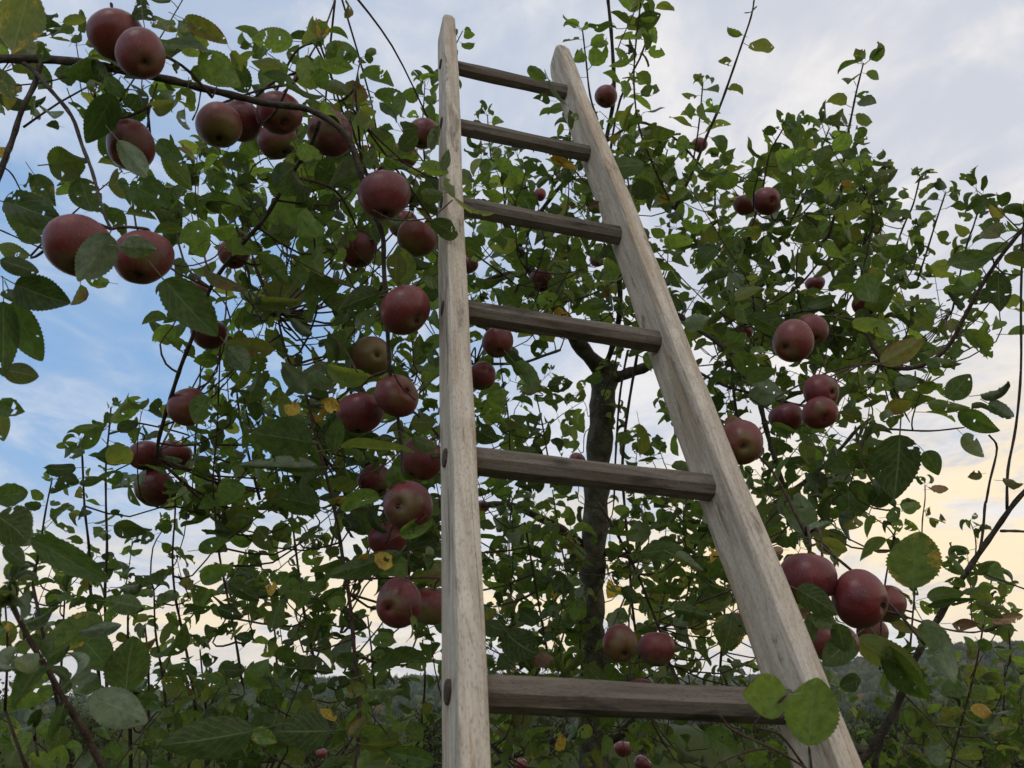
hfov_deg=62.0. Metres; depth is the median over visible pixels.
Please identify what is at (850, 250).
apple tree
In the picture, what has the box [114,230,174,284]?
apple
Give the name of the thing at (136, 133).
apple
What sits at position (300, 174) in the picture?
apple tree
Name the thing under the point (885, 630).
apple
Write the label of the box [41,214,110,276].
apple
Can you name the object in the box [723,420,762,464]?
apple
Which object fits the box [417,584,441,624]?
apple
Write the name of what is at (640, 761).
apple
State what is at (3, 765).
apple tree
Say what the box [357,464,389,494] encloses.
apple
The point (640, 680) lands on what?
apple
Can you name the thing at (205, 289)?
apple
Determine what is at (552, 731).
apple tree
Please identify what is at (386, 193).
apple
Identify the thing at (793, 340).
apple
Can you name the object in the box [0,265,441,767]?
apple tree
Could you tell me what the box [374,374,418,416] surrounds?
apple
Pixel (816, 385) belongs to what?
apple
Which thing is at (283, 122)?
apple
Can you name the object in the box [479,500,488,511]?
apple
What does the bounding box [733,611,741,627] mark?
apple
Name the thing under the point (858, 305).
apple
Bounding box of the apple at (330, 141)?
[307,109,352,156]
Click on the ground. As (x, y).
(696, 740)
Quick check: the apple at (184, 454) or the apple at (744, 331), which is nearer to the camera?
the apple at (184, 454)
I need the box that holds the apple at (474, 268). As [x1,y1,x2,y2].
[466,256,478,273]
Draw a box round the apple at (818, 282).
[805,273,824,288]
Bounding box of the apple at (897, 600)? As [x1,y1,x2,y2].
[881,585,906,621]
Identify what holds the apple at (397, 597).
hanging from the apple tree at (300, 174)
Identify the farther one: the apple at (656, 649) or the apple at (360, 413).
the apple at (656, 649)
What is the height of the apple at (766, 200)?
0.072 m
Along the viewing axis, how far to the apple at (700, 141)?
4.07 m
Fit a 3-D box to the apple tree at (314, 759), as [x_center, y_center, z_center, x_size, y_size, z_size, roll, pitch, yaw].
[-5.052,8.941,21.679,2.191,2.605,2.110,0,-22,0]
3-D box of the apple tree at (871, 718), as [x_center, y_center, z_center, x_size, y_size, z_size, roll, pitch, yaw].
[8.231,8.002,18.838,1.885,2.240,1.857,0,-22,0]
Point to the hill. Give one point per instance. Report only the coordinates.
(575, 723)
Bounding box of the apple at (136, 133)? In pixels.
[106,118,155,170]
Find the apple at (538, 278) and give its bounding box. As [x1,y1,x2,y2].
[529,269,552,291]
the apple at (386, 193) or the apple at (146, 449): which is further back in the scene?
the apple at (146, 449)
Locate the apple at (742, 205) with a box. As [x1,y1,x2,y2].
[733,193,754,215]
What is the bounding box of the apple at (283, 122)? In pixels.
[256,91,302,134]
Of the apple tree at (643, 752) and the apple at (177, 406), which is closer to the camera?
the apple at (177, 406)
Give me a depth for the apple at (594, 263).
4.35 m
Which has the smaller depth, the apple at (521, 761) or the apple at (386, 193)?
the apple at (386, 193)
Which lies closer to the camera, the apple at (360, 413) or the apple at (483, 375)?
the apple at (360, 413)
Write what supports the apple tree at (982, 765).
on the ground
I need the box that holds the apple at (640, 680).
[631,676,652,682]
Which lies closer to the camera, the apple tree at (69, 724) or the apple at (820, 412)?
the apple at (820, 412)
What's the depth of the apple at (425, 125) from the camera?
2.02 m
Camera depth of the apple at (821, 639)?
1.29 m
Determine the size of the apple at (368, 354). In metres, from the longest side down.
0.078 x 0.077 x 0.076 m
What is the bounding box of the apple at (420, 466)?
[403,436,440,480]
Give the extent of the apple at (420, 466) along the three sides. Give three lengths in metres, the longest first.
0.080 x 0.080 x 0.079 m
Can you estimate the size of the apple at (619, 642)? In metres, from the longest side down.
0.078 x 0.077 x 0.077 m
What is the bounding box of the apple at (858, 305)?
[851,299,873,313]
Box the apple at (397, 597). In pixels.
[376,577,421,627]
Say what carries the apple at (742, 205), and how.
hanging from the apple tree at (850, 250)
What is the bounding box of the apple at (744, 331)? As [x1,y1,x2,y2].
[736,324,752,339]
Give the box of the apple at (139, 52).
[114,27,165,79]
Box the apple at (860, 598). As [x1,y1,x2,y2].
[831,569,887,628]
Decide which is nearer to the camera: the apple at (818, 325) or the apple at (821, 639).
the apple at (821, 639)
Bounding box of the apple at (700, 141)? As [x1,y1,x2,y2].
[692,137,707,151]
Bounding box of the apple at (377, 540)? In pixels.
[368,517,406,555]
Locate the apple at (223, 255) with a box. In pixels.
[218,241,250,268]
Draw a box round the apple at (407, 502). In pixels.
[383,480,432,531]
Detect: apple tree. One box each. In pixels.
[0,0,499,767]
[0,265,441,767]
[0,676,14,767]
[37,692,127,767]
[144,690,237,767]
[282,687,355,767]
[374,0,1023,767]
[385,694,441,767]
[518,716,575,765]
[614,718,665,755]
[648,165,1023,767]
[736,724,786,760]
[843,693,929,767]
[940,695,1023,767]
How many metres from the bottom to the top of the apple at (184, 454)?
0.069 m
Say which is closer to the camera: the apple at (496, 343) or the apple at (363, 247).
the apple at (363, 247)
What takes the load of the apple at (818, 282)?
hanging from the apple tree at (850, 250)
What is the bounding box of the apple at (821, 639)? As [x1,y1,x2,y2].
[812,616,859,659]
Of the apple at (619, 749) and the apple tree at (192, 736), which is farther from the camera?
the apple at (619, 749)
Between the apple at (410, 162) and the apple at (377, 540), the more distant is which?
the apple at (410, 162)
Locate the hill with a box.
[0,657,1023,727]
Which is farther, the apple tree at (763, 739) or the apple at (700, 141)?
the apple tree at (763, 739)
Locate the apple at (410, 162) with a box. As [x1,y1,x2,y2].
[388,143,417,166]
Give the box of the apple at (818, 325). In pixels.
[799,314,828,345]
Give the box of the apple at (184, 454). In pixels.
[160,440,192,465]
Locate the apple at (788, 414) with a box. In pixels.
[768,400,802,429]
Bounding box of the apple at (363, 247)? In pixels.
[337,229,376,267]
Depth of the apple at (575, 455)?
3.62 m
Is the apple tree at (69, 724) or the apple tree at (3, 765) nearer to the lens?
the apple tree at (3, 765)
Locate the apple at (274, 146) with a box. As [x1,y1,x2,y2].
[257,127,297,159]
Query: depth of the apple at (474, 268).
3.25 m
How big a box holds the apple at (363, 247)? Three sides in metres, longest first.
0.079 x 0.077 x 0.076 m
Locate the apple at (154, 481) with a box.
[133,469,173,506]
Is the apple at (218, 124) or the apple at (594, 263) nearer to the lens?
the apple at (218, 124)
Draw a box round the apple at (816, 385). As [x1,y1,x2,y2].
[803,374,838,401]
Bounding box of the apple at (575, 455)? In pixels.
[569,452,585,459]
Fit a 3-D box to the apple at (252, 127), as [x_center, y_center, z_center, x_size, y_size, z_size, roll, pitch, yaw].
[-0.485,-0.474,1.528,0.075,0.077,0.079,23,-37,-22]
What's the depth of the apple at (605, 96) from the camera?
2.83 m
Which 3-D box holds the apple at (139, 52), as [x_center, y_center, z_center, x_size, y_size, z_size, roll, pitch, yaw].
[-0.478,-0.425,1.098,0.058,0.061,0.060,-17,-28,37]
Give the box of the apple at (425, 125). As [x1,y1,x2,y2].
[411,117,437,149]
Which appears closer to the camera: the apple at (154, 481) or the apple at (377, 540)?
the apple at (377, 540)
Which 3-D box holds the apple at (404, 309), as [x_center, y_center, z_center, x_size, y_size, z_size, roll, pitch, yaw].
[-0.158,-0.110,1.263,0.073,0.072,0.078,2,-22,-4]
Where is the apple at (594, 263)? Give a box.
[589,257,603,266]
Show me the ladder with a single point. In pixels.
(476, 694)
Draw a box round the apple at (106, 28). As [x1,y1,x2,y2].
[86,7,141,61]
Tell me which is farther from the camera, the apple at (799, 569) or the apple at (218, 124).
the apple at (218, 124)
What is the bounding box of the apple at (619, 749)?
[614,739,631,757]
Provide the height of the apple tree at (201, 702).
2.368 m
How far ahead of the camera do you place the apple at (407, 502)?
1.24 m
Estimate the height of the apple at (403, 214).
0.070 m
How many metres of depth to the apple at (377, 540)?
1.57 m
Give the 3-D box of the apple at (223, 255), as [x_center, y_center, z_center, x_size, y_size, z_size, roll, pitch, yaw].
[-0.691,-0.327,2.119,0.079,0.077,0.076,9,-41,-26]
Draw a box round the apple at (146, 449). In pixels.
[129,438,163,469]
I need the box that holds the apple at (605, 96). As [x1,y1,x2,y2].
[594,84,616,107]
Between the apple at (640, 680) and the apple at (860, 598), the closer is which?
the apple at (860, 598)
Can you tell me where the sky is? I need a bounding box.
[0,0,1023,698]
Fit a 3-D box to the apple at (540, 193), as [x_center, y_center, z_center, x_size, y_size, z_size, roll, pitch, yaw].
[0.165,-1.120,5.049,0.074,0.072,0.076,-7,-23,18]
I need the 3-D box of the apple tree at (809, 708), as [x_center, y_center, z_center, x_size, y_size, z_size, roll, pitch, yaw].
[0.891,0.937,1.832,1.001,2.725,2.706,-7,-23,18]
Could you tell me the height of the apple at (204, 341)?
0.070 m
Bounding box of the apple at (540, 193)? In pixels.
[535,188,545,200]
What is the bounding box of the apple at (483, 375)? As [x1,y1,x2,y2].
[471,361,495,389]
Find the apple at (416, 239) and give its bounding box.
[397,219,436,257]
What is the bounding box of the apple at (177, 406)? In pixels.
[166,388,207,425]
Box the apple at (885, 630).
[856,622,888,638]
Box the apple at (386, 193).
[358,170,409,219]
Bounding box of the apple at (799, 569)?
[781,548,837,603]
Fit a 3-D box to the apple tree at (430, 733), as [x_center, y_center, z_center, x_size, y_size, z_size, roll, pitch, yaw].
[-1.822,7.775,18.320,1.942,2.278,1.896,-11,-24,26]
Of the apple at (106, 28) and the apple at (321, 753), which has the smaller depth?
the apple at (106, 28)
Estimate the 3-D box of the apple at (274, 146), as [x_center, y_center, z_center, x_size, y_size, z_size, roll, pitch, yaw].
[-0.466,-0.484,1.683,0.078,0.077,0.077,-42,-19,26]
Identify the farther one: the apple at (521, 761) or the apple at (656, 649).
the apple at (521, 761)
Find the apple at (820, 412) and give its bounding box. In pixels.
[801,396,838,428]
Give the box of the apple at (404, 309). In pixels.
[380,285,429,334]
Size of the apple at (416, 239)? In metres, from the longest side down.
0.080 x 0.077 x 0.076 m
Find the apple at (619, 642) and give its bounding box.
[603,624,636,661]
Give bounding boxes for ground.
[0,728,1023,767]
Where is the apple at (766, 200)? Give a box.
[752,187,780,214]
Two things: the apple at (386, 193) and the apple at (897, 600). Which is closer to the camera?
the apple at (386, 193)
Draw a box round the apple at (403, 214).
[389,210,416,236]
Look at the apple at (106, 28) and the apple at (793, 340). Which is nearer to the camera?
the apple at (106, 28)
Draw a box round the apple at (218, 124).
[195,101,242,147]
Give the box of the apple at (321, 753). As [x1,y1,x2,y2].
[316,747,326,758]
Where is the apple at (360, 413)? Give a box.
[336,390,383,433]
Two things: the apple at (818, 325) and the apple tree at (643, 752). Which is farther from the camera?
the apple tree at (643, 752)
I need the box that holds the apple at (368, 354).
[350,336,391,377]
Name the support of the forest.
on the hill
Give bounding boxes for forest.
[0,640,1023,724]
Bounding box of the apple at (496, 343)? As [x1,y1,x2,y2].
[482,328,512,357]
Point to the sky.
(948, 93)
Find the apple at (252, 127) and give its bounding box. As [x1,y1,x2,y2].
[227,100,261,142]
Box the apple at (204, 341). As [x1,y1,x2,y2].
[190,321,227,349]
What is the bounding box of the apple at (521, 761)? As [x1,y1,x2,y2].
[513,758,526,767]
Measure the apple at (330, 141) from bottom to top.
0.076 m
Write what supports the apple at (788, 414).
hanging from the apple tree at (809, 708)
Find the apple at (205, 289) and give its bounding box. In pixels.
[192,281,207,291]
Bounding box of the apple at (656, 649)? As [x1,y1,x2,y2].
[638,628,674,666]
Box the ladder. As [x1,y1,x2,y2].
[438,14,862,767]
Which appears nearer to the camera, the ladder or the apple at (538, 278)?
the ladder
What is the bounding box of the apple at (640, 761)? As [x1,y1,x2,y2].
[634,755,651,767]
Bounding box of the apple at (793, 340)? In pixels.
[772,319,813,361]

